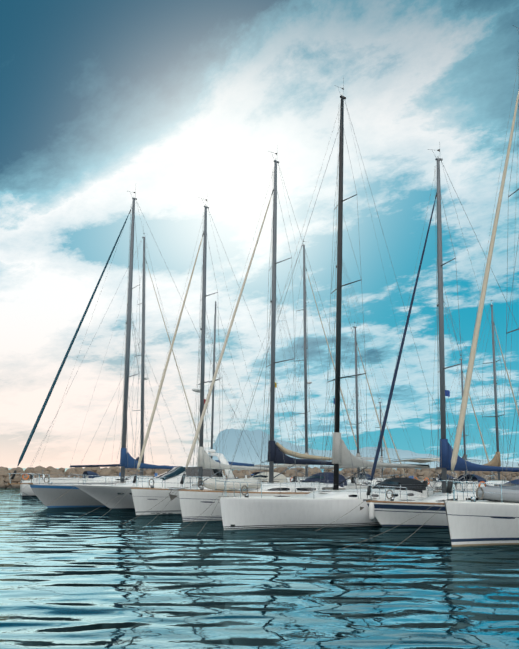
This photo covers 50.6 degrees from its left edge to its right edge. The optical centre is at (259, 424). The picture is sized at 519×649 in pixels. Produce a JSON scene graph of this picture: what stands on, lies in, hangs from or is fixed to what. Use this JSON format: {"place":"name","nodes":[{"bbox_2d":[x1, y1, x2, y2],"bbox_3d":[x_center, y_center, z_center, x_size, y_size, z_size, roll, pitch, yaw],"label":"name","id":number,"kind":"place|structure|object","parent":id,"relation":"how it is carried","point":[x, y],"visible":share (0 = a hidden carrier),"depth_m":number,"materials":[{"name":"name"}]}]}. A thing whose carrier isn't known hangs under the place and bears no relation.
{"place":"outdoors","nodes":[
{"label":"outdoors","id":0,"kind":"place"},
{"bbox_2d":[0,468,518,648],"bbox_3d":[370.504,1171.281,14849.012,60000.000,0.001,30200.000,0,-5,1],"label":"sea water","id":1,"kind":"structure","parent":0,"point":[72,578],"depth_m":12.33,"materials":[{"name":"teal liquid"}]},
{"bbox_2d":[20,233,198,495],"bbox_3d":[-14.095,-7.184,58.086,19.540,29.690,5.810,2,-5,-25],"label":"sailboat","id":2,"kind":"object","parent":1,"relation":"on","point":[97,479],"visible":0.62,"depth_m":56.83,"materials":[{"name":"metal"}]},
{"bbox_2d":[0,191,263,507],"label":"ketch","id":3,"kind":"object","parent":1,"relation":"on","point":[50,492],"visible":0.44,"depth_m":38.55,"materials":[{"name":"metal"}]},
{"bbox_2d":[33,426,233,512],"bbox_3d":[-7.458,2.988,36.456,17.504,6.236,4.200,2,-5,-28],"label":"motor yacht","id":4,"kind":"object","parent":1,"relation":"on","point":[104,494],"visible":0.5,"depth_m":35.34,"materials":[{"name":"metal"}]},
{"bbox_2d":[82,198,329,520],"bbox_3d":[-3.176,-4.448,33.406,19.204,20.576,5.206,3,-6,-36],"label":"sailboat","id":5,"kind":"object","parent":1,"relation":"on","point":[145,499],"visible":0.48,"depth_m":33.08,"materials":[{"name":"metal"}]},
{"bbox_2d":[123,151,391,525],"bbox_3d":[-0.102,-5.328,29.619,18.616,21.735,4.449,3,-5,-35],"label":"yacht","id":6,"kind":"object","parent":1,"relation":"in","point":[194,504],"visible":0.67,"depth_m":29.65,"materials":[{"name":"metal"}]},
{"bbox_2d":[0,465,518,487],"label":"breakwater rocks","id":7,"kind":"object","parent":1,"relation":"in","point":[51,471],"visible":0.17,"depth_m":77.27,"materials":[{"name":"stone"}]},
{"bbox_2d":[217,241,366,481],"bbox_3d":[3.028,-5.925,52.690,17.319,26.333,5.144,2,-5,-23],"label":"sailboat","id":8,"kind":"object","parent":1,"relation":"on","point":[306,364],"visible":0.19,"depth_m":53.19,"materials":[{"name":"metal"}]},
{"bbox_2d":[180,77,485,534],"bbox_3d":[3.403,-6.394,26.822,18.004,23.424,4.591,3,-5,-29],"label":"sailboat","id":9,"kind":"object","parent":1,"relation":"on","point":[319,508],"visible":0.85,"depth_m":25.50,"materials":[{"name":"metal"}]},
{"bbox_2d":[290,322,397,484],"bbox_3d":[8.025,-1.403,49.427,11.014,16.805,3.253,2,-5,-26],"label":"sailboat","id":10,"kind":"object","parent":1,"relation":"on","point":[356,388],"visible":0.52,"depth_m":49.80,"materials":[{"name":"metal"}]},
{"bbox_2d":[345,398,406,482],"bbox_3d":[12.571,2.398,59.178,8.672,10.757,2.550,2,-5,-24],"label":"sailboat","id":11,"kind":"object","parent":1,"relation":"on","point":[379,479],"visible":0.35,"depth_m":59.24,"materials":[{"name":"metal"}]},
{"bbox_2d":[316,149,518,530],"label":"yacht","id":12,"kind":"object","parent":1,"relation":"on","point":[391,513],"visible":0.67,"depth_m":25.31,"materials":[{"name":"metal"}]},
{"bbox_2d":[342,25,518,560],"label":"yacht","id":13,"kind":"object","parent":1,"relation":"on","point":[491,518],"visible":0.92,"depth_m":18.59,"materials":[{"name":"metal"}]},
{"bbox_2d":[414,355,494,485],"bbox_3d":[18.465,0.152,51.180,9.145,13.980,2.692,2,-5,-22],"label":"sailboat","id":14,"kind":"object","parent":1,"relation":"on","point":[465,456],"visible":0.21,"depth_m":51.37,"materials":[{"name":"metal"}]},
{"bbox_2d":[424,300,518,489],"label":"sailboat","id":15,"kind":"object","parent":1,"relation":"on","point":[494,461],"visible":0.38,"depth_m":45.08,"materials":[{"name":"metal"}]},
{"bbox_2d":[0,0,518,467],"label":"sky","id":16,"kind":"structure","parent":0,"point":[176,104],"materials":[{"name":"blue"}]},
{"bbox_2d":[208,428,518,467],"bbox_3d":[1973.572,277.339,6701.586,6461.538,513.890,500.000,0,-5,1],"label":"mountain","id":17,"kind":"structure","parent":0,"point":[230,439],"depth_m":6869.85,"materials":[{"name":"grey stone"}]}
]}

